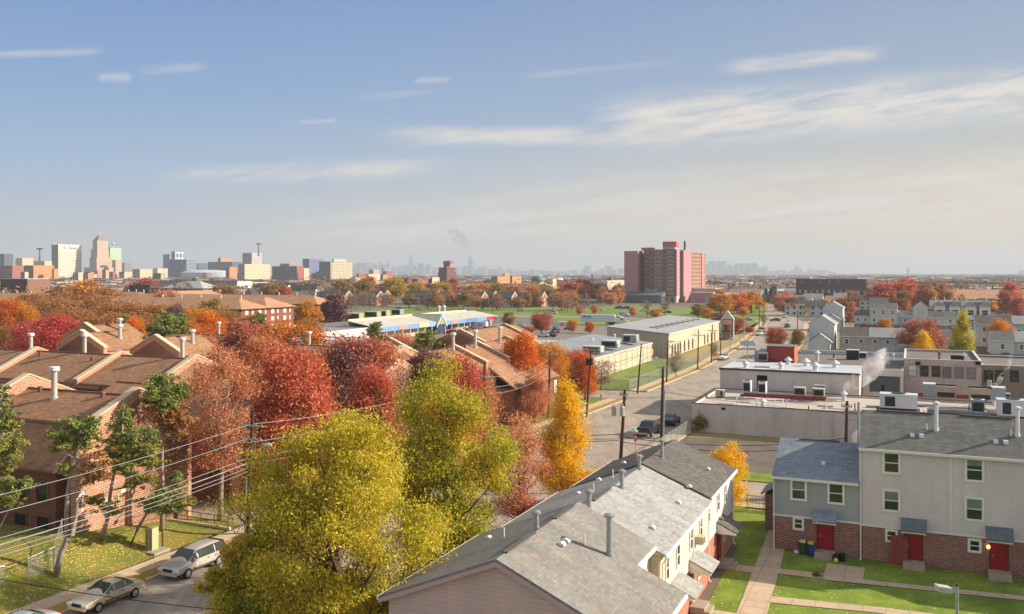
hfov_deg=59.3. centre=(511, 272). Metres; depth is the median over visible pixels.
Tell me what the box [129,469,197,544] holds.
pine tree
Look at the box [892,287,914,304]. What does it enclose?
tree
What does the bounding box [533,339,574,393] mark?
tree
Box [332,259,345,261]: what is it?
city building
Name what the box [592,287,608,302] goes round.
tree
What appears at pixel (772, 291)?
church tower
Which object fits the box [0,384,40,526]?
pine tree
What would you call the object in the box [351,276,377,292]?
tree
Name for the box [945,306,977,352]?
tree
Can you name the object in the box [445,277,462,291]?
tree
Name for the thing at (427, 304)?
tree
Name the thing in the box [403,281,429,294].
tree
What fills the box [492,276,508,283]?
city building
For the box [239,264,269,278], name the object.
city building
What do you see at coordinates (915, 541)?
door
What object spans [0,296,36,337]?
tree
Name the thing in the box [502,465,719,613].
row house
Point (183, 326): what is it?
pine tree
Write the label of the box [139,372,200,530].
pine tree
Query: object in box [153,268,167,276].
city building
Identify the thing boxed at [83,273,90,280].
city building
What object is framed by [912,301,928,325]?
row house
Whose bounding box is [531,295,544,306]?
tree
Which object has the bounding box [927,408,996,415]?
roof duct
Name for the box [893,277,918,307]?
tree
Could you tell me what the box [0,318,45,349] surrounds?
tree
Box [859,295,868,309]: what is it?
house
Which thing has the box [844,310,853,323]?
tree
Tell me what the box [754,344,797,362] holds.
rooftop shed
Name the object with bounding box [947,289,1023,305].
brown roof building
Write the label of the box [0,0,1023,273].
sky
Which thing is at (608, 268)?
skyline tower
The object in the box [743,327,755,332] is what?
tree
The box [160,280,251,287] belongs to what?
flats building
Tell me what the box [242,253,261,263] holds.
city building
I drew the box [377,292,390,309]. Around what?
tree
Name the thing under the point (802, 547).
trash can
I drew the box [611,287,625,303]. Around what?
tree
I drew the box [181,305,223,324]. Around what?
tree
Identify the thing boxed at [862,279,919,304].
tree
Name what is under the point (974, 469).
window
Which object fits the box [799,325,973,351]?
row yard
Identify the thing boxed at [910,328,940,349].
tree
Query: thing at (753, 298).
tree
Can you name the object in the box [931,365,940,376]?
window
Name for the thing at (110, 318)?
tree
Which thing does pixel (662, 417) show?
utility pole
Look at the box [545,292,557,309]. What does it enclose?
tree
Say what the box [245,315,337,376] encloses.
tree
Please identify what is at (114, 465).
overhead wire
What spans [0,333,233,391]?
brick building
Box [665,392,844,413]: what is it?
overhead wire
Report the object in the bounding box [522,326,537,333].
tree
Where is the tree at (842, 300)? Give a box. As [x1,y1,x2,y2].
[833,296,847,312]
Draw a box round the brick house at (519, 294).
[516,292,547,306]
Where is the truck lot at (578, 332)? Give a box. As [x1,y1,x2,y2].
[409,323,606,339]
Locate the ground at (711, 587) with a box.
[1,297,1015,613]
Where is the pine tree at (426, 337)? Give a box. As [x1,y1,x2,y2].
[409,329,444,350]
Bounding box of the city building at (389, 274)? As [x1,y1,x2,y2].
[383,271,392,277]
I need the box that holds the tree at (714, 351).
[708,341,719,360]
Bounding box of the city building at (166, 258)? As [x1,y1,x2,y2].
[163,254,170,275]
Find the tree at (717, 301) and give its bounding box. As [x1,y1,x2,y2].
[705,293,734,312]
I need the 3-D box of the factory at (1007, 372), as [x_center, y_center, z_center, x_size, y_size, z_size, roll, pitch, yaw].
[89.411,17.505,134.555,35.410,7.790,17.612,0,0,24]
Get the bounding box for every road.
[65,303,803,613]
[737,481,768,502]
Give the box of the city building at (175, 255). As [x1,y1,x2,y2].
[171,251,183,259]
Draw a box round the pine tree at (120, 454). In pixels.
[82,403,166,540]
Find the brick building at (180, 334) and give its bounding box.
[146,322,244,353]
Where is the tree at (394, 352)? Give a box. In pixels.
[379,338,407,360]
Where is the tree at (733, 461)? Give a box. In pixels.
[708,440,755,510]
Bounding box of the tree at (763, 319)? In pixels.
[760,314,767,326]
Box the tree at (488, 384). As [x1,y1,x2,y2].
[469,363,508,440]
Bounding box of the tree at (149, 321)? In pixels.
[130,311,156,333]
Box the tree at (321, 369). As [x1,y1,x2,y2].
[283,345,341,405]
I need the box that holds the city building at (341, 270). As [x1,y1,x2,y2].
[331,262,351,279]
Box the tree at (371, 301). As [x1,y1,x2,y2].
[364,293,377,309]
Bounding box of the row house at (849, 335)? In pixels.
[839,327,868,347]
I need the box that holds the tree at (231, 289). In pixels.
[208,283,240,293]
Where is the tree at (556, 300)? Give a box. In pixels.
[553,293,567,310]
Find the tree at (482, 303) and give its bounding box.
[475,297,489,309]
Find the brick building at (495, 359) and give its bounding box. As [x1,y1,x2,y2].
[407,326,559,428]
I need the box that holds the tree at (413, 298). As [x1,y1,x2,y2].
[405,293,417,307]
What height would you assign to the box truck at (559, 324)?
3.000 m
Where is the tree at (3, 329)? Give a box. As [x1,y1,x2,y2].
[0,320,20,348]
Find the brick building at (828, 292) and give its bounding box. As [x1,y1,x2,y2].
[799,290,875,306]
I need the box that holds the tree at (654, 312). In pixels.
[649,309,662,316]
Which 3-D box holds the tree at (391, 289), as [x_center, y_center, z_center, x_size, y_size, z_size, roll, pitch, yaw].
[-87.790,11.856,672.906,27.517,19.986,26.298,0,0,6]
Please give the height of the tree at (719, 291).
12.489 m
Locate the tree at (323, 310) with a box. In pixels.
[318,302,331,322]
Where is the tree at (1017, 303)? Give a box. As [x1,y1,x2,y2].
[1007,296,1023,315]
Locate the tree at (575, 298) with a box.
[570,293,579,309]
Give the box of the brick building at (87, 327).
[62,318,143,338]
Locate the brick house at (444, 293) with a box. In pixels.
[439,291,463,305]
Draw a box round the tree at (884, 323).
[875,318,892,327]
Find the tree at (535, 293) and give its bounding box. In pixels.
[531,290,542,306]
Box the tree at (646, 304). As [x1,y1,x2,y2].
[641,299,654,313]
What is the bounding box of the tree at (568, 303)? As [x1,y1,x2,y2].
[559,293,576,311]
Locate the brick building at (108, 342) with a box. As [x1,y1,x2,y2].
[56,324,142,353]
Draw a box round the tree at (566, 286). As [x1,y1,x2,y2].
[554,280,592,296]
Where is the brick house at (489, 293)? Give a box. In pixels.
[484,291,496,304]
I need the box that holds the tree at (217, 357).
[186,342,243,383]
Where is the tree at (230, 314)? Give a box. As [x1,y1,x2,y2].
[211,307,243,334]
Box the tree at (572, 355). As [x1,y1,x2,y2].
[556,345,598,393]
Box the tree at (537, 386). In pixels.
[515,371,553,422]
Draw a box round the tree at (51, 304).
[9,294,76,334]
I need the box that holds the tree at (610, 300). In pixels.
[601,291,617,305]
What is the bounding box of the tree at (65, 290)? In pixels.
[43,284,76,301]
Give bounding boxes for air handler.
[923,382,956,397]
[968,386,1005,399]
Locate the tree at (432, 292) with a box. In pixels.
[427,289,438,302]
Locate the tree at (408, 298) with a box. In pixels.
[401,295,416,307]
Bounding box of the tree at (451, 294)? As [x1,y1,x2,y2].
[445,289,456,306]
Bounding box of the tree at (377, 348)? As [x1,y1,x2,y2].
[311,326,421,414]
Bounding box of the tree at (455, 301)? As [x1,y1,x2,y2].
[451,295,459,306]
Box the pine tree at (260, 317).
[253,311,269,329]
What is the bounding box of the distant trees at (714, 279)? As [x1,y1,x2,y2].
[0,273,1023,297]
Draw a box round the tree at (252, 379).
[222,361,281,445]
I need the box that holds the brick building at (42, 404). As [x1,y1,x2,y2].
[0,366,192,532]
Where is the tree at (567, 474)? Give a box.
[530,375,609,496]
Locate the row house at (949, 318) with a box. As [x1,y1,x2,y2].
[943,311,956,333]
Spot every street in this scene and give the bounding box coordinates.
[347,312,649,318]
[510,315,853,323]
[575,390,643,398]
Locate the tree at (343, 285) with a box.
[329,278,360,295]
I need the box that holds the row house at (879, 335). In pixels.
[869,327,906,343]
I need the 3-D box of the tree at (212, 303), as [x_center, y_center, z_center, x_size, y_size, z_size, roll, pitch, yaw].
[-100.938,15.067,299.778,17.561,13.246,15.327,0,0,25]
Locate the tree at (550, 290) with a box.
[543,288,558,304]
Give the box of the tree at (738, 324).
[733,316,749,333]
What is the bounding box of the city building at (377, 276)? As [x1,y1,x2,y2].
[366,274,379,283]
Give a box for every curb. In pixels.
[62,400,622,613]
[646,359,718,391]
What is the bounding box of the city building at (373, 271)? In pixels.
[369,270,378,273]
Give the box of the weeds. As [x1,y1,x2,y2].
[688,432,779,441]
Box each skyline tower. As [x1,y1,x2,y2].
[355,263,372,273]
[382,264,386,270]
[392,266,397,273]
[397,268,402,273]
[418,263,424,273]
[427,264,431,273]
[462,266,466,273]
[468,255,472,273]
[488,269,493,273]
[584,266,591,270]
[600,269,606,273]
[605,266,612,273]
[618,269,623,273]
[706,264,710,273]
[709,261,716,271]
[718,261,726,273]
[734,263,738,273]
[739,264,744,273]
[744,267,750,274]
[752,263,757,273]
[762,266,767,273]
[794,266,798,273]
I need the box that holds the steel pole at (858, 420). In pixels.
[857,402,859,442]
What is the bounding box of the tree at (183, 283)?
[169,280,194,290]
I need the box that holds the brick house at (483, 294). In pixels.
[465,292,488,306]
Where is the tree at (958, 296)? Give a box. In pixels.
[955,294,967,299]
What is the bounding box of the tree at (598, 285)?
[591,281,609,300]
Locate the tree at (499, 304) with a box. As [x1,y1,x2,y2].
[493,296,505,310]
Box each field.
[294,311,502,324]
[348,305,623,324]
[592,319,756,328]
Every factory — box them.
[692,388,995,441]
[719,361,862,394]
[797,350,903,366]
[862,365,903,395]
[904,349,981,400]
[977,355,1023,401]
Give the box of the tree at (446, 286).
[429,281,455,290]
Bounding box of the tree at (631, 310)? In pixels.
[629,306,636,315]
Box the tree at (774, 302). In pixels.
[769,293,784,310]
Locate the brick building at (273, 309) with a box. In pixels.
[110,294,296,325]
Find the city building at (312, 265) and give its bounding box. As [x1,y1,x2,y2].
[303,259,323,277]
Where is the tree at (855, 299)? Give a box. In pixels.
[851,290,859,306]
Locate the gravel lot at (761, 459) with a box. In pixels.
[680,433,778,473]
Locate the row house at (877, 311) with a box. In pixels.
[869,303,897,327]
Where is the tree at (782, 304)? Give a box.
[773,293,800,312]
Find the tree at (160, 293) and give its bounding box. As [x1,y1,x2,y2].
[150,288,178,296]
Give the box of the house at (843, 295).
[833,293,847,302]
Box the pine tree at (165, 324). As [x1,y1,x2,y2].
[138,310,180,336]
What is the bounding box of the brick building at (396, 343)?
[361,332,417,352]
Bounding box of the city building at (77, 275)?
[73,272,83,280]
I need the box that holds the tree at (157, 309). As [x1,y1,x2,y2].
[126,301,170,319]
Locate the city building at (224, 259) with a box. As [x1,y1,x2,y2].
[218,258,231,261]
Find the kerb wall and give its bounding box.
[169,518,230,529]
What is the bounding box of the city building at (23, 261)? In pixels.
[16,258,32,265]
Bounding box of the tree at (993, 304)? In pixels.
[989,301,998,312]
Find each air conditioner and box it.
[346,313,363,318]
[364,311,380,316]
[378,310,389,315]
[391,309,403,314]
[582,345,603,352]
[601,340,619,347]
[622,334,638,342]
[715,389,724,397]
[743,379,751,391]
[758,352,768,361]
[758,381,766,393]
[794,386,805,394]
[812,387,824,396]
[814,384,825,392]
[846,349,858,359]
[859,352,866,357]
[877,391,919,411]
[970,398,984,411]
[995,397,1023,418]
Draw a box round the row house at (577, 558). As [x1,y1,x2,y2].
[377,502,687,613]
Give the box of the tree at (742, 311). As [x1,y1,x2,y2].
[737,306,748,316]
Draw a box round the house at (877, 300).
[869,297,888,306]
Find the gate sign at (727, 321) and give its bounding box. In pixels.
[721,311,734,339]
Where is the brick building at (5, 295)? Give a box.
[0,291,44,312]
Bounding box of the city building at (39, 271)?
[23,265,53,278]
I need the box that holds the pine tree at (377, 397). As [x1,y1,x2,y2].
[372,390,385,436]
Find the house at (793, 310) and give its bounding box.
[784,297,805,315]
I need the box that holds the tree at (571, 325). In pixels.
[565,318,578,330]
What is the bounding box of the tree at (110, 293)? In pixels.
[85,285,130,299]
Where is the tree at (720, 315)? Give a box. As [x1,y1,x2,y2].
[707,312,724,322]
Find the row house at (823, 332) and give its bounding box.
[806,314,837,350]
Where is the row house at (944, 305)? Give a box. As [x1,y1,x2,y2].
[929,296,961,325]
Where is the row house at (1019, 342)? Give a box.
[1013,331,1023,355]
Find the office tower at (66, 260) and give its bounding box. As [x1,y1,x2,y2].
[52,244,81,277]
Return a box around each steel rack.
[740,393,825,402]
[911,392,968,399]
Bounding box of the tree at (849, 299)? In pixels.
[841,297,853,311]
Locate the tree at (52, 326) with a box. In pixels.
[5,311,93,350]
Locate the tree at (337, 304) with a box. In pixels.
[319,290,352,322]
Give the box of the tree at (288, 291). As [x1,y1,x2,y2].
[275,285,295,294]
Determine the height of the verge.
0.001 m
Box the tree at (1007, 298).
[995,289,1013,313]
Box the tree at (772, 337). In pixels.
[763,326,790,343]
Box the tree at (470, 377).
[427,344,493,447]
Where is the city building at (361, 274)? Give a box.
[357,273,365,276]
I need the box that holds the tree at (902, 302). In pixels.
[897,298,911,309]
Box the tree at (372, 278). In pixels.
[362,276,379,290]
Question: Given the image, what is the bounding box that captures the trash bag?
[832,552,844,561]
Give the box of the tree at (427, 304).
[420,296,433,308]
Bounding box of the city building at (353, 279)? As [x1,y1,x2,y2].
[350,277,364,282]
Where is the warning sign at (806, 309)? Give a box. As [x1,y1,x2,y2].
[803,306,809,315]
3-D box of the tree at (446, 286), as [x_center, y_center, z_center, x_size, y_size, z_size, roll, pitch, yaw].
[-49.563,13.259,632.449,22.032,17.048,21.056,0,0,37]
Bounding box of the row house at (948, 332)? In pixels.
[934,329,951,349]
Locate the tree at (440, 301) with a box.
[432,295,444,307]
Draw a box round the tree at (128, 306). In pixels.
[83,297,164,318]
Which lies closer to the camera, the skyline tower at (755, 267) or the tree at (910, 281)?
the tree at (910, 281)
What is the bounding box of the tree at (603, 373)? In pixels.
[590,360,617,389]
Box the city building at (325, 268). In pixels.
[319,261,330,280]
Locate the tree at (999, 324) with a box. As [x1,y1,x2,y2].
[980,316,1016,348]
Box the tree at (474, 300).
[470,295,481,308]
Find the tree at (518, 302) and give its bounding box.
[509,296,527,309]
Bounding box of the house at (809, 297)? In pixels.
[795,295,812,299]
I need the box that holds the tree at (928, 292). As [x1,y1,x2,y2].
[913,281,940,310]
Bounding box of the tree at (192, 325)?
[180,318,214,333]
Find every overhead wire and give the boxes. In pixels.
[0,425,246,494]
[0,438,248,512]
[0,458,247,537]
[0,462,248,544]
[0,472,246,555]
[0,579,267,613]
[1,468,246,550]
[248,413,396,442]
[249,378,475,424]
[481,427,618,435]
[485,360,547,376]
[619,436,843,445]
[619,441,776,451]
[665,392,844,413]
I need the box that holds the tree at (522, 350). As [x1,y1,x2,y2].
[496,327,559,400]
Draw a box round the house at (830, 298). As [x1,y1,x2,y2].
[825,295,838,302]
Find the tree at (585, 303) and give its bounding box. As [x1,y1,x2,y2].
[576,293,594,312]
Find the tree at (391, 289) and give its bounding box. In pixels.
[377,276,409,300]
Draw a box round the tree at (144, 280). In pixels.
[122,277,166,291]
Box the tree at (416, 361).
[406,344,447,428]
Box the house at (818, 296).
[803,293,823,299]
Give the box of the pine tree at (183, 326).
[171,312,190,332]
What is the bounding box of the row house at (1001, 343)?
[988,331,1014,355]
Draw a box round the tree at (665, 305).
[657,296,674,314]
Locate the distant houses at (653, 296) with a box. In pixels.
[0,274,1023,302]
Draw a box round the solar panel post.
[739,341,754,360]
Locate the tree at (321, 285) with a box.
[303,274,334,294]
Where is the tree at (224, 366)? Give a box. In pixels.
[173,342,279,520]
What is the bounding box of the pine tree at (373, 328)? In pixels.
[365,321,386,342]
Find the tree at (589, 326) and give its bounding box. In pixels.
[584,322,594,331]
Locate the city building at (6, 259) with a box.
[0,254,12,265]
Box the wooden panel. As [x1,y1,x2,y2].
[891,535,907,565]
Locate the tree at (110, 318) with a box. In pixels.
[75,310,131,324]
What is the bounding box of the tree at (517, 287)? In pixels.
[500,283,526,291]
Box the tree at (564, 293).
[557,291,573,310]
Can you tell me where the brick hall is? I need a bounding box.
[1,278,49,297]
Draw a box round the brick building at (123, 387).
[103,381,310,503]
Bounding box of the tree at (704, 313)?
[697,308,713,318]
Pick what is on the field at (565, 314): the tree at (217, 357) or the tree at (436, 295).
the tree at (436, 295)
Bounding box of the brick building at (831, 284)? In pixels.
[796,279,866,294]
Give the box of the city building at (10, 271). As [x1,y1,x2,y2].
[0,266,22,279]
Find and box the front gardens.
[300,398,604,496]
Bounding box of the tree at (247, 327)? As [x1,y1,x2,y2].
[206,317,288,360]
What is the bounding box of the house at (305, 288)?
[301,284,322,295]
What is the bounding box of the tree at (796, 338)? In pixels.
[788,329,806,346]
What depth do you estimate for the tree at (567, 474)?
82.06 m
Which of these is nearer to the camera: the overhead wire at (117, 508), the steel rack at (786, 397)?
the overhead wire at (117, 508)
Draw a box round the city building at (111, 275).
[109,272,114,279]
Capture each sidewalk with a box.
[4,398,615,613]
[630,356,716,390]
[654,431,691,445]
[679,323,808,431]
[716,322,762,353]
[734,502,764,509]
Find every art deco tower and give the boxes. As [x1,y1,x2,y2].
[84,230,121,276]
[438,260,455,281]
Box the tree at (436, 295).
[432,293,444,305]
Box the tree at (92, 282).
[74,278,102,286]
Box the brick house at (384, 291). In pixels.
[380,290,391,295]
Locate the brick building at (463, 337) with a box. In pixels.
[435,323,537,348]
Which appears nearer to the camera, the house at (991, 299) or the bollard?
the bollard
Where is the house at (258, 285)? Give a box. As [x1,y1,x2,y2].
[254,283,269,294]
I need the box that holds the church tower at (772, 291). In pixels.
[765,286,776,301]
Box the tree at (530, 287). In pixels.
[522,284,541,291]
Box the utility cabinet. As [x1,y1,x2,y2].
[143,526,169,557]
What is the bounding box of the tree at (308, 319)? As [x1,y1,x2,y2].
[299,317,323,329]
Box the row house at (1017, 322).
[1010,316,1023,330]
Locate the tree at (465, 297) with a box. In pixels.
[455,290,473,308]
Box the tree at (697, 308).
[688,303,707,317]
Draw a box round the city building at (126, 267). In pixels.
[122,263,131,271]
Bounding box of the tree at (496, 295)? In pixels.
[489,293,501,309]
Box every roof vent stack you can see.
[759,398,766,406]
[777,361,784,368]
[784,357,791,364]
[801,358,810,365]
[810,361,820,369]
[814,350,819,361]
[831,359,839,367]
[839,390,847,401]
[873,354,883,361]
[881,384,885,391]
[987,380,991,401]
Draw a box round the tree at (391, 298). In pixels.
[380,294,396,306]
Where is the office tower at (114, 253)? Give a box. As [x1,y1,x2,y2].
[108,242,120,259]
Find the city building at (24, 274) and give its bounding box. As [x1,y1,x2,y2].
[21,272,27,277]
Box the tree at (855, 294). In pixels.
[849,291,861,305]
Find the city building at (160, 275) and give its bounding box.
[153,273,165,278]
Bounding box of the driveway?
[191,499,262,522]
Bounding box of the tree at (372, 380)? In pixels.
[340,353,408,459]
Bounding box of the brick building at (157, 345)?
[129,329,216,358]
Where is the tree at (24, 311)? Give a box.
[10,300,41,334]
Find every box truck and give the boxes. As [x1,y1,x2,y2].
[472,321,487,327]
[552,321,567,328]
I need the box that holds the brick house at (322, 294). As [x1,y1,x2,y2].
[316,291,352,304]
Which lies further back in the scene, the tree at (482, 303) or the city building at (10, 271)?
the city building at (10, 271)
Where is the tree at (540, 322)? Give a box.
[529,312,553,332]
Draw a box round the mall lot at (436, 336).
[413,324,585,338]
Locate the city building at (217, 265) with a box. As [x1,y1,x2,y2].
[208,262,241,272]
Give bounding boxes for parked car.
[8,608,61,613]
[66,576,144,612]
[536,332,549,336]
[550,328,559,333]
[664,413,680,425]
[718,353,728,359]
[756,330,762,335]
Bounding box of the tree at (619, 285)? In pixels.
[608,283,624,303]
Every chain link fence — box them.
[0,565,4,587]
[28,519,62,580]
[595,379,628,389]
[629,335,737,388]
[644,421,688,448]
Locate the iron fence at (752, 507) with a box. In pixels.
[747,494,763,509]
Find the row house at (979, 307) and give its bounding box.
[960,297,990,328]
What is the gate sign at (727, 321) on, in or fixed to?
on the verge
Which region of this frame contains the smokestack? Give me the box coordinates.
[409,254,412,273]
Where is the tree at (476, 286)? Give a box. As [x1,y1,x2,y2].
[464,282,490,291]
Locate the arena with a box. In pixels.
[181,270,225,278]
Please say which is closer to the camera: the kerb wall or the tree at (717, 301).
the kerb wall
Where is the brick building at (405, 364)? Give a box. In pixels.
[319,358,420,441]
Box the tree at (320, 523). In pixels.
[185,395,466,613]
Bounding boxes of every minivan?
[157,537,225,578]
[619,312,629,315]
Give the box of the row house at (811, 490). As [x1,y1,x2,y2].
[760,437,858,560]
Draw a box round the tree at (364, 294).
[355,292,367,306]
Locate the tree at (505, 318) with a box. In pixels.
[500,311,516,324]
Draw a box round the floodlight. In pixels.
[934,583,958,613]
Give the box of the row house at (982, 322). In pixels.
[973,315,1010,354]
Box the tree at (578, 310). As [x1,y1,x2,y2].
[574,305,584,313]
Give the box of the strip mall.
[318,310,497,336]
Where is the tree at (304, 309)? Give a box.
[291,299,324,324]
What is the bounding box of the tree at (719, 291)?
[714,288,726,300]
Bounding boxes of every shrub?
[689,411,709,432]
[812,571,822,576]
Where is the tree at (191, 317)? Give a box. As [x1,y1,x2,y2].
[155,313,198,321]
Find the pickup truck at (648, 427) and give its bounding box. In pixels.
[637,420,659,436]
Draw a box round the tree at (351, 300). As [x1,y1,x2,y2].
[345,293,355,308]
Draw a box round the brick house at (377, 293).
[355,291,382,305]
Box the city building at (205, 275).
[202,273,208,277]
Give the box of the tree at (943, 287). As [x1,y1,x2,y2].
[933,282,957,299]
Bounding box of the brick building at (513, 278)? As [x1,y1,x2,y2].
[510,276,520,282]
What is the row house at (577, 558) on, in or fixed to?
on the ground at (711, 587)
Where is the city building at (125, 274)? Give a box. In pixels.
[119,272,131,277]
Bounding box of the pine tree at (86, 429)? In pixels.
[45,413,121,576]
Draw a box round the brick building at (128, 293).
[113,289,219,296]
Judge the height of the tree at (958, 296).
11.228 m
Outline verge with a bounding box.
[663,322,769,361]
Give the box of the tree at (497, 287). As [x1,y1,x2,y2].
[485,282,507,291]
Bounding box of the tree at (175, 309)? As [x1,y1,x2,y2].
[161,301,188,318]
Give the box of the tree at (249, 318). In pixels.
[232,313,268,334]
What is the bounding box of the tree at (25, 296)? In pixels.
[6,290,51,316]
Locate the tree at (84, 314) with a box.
[28,302,103,342]
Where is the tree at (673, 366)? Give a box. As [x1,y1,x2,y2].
[664,351,685,375]
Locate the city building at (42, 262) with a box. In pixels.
[33,261,51,264]
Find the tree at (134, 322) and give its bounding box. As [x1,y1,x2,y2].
[123,312,146,334]
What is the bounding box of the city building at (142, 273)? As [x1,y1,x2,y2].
[133,269,151,278]
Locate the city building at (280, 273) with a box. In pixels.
[272,266,303,280]
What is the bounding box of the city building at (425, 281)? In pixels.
[412,279,430,283]
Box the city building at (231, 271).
[226,267,236,278]
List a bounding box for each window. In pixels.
[13,511,27,525]
[16,477,28,500]
[35,480,48,503]
[36,514,49,529]
[207,462,217,479]
[553,378,556,392]
[665,556,669,581]
[676,544,679,569]
[689,529,692,552]
[699,517,702,533]
[717,493,719,512]
[724,484,726,503]
[790,480,806,501]
[793,516,803,530]
[827,484,844,504]
[882,452,900,474]
[882,488,900,512]
[885,528,897,542]
[908,365,916,375]
[920,365,928,376]
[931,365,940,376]
[942,366,950,377]
[954,367,963,378]
[964,458,984,482]
[964,496,984,521]
[966,367,975,379]
[968,538,981,553]
[984,370,992,381]
[995,370,1003,381]
[1000,343,1004,349]
[1010,370,1018,381]
[1019,344,1023,349]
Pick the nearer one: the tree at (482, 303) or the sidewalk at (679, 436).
the sidewalk at (679, 436)
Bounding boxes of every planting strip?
[47,399,622,611]
[640,356,718,391]
[725,322,766,353]
[734,471,772,482]
[734,501,764,504]
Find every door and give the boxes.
[717,534,720,559]
[757,375,766,388]
[817,524,833,550]
[870,376,899,391]
[905,533,922,560]
[989,542,1008,570]
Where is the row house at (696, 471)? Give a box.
[570,439,742,581]
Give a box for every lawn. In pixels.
[0,516,242,613]
[553,395,601,410]
[593,360,698,389]
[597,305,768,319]
[700,307,768,334]
[709,507,1023,613]
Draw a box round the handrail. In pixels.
[175,509,227,524]
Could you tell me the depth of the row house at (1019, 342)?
206.78 m
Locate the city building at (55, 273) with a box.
[52,269,57,278]
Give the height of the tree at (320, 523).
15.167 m
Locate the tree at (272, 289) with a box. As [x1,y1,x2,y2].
[252,281,287,294]
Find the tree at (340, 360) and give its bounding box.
[313,339,378,426]
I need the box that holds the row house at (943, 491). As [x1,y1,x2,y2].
[859,401,1023,582]
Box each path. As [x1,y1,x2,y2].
[695,610,738,613]
[728,565,771,574]
[736,530,784,613]
[742,593,933,613]
[768,567,829,578]
[824,563,864,578]
[825,576,1023,599]
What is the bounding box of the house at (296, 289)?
[290,285,303,294]
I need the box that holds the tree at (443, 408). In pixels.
[418,368,466,464]
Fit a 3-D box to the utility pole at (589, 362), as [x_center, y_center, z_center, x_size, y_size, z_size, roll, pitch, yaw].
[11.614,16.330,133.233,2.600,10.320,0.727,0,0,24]
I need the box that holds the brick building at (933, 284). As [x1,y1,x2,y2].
[917,283,936,288]
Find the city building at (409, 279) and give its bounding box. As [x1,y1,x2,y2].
[402,278,414,283]
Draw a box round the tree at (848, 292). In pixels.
[846,290,859,300]
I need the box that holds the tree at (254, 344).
[233,330,293,387]
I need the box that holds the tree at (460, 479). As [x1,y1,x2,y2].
[383,344,530,570]
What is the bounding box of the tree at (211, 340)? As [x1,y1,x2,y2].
[185,332,225,347]
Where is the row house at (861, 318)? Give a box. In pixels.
[854,310,868,326]
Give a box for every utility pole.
[240,411,271,532]
[479,363,493,448]
[542,351,557,417]
[582,348,598,416]
[612,389,637,458]
[637,344,657,392]
[657,366,668,437]
[661,340,673,381]
[694,329,703,369]
[707,325,716,362]
[841,401,856,442]
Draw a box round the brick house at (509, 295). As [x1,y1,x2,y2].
[494,292,516,306]
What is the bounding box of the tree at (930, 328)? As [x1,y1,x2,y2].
[891,315,951,349]
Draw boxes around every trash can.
[798,539,806,554]
[806,541,815,556]
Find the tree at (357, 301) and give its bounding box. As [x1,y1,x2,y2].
[348,295,365,307]
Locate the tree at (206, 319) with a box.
[189,309,232,334]
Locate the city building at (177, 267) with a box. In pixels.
[169,259,196,276]
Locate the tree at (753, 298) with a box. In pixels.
[738,290,769,312]
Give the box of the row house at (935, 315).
[928,311,942,328]
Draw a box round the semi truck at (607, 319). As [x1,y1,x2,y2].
[580,314,628,324]
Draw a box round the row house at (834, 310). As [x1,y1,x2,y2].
[822,301,844,331]
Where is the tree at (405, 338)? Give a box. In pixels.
[381,330,418,346]
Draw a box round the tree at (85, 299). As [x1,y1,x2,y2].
[44,291,120,314]
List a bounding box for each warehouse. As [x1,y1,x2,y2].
[543,334,652,376]
[606,315,720,357]
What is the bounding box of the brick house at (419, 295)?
[406,291,438,304]
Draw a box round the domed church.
[522,275,557,290]
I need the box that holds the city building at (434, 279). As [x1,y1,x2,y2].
[431,277,438,283]
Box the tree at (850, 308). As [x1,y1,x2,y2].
[845,300,856,313]
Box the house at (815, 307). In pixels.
[800,300,826,316]
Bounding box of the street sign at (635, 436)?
[632,427,638,452]
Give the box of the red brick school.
[129,276,220,292]
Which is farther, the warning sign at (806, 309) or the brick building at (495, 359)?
the warning sign at (806, 309)
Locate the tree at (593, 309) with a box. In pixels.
[589,304,599,312]
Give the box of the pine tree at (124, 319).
[121,313,129,322]
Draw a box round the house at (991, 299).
[977,298,994,312]
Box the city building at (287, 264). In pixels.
[280,264,294,265]
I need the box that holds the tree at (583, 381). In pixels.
[567,348,601,399]
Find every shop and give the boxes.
[275,325,368,337]
[289,336,368,344]
[537,339,557,343]
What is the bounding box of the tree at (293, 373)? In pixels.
[232,331,350,487]
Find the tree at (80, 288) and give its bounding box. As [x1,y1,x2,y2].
[60,282,99,299]
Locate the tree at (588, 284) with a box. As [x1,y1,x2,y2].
[570,278,595,301]
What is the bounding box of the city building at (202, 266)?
[197,263,207,269]
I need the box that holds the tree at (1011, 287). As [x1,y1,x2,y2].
[999,281,1023,313]
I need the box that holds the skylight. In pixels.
[754,365,770,367]
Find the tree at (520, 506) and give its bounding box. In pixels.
[458,408,557,522]
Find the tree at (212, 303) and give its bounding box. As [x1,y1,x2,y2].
[189,298,234,319]
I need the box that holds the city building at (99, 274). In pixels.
[92,271,101,277]
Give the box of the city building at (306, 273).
[303,268,308,279]
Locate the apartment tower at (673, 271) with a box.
[624,241,713,302]
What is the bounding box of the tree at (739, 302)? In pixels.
[726,291,751,313]
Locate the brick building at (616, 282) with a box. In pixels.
[606,280,623,293]
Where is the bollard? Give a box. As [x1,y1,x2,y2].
[147,534,148,550]
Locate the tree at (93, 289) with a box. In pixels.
[83,285,116,306]
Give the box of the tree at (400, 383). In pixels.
[389,367,417,464]
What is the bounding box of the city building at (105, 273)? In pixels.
[102,270,110,278]
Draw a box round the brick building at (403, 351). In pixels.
[282,331,417,360]
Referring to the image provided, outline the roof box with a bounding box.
[950,355,957,359]
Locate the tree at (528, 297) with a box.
[520,291,532,305]
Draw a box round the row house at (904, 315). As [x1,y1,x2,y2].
[897,310,911,327]
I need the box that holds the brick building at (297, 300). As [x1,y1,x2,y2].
[131,292,330,322]

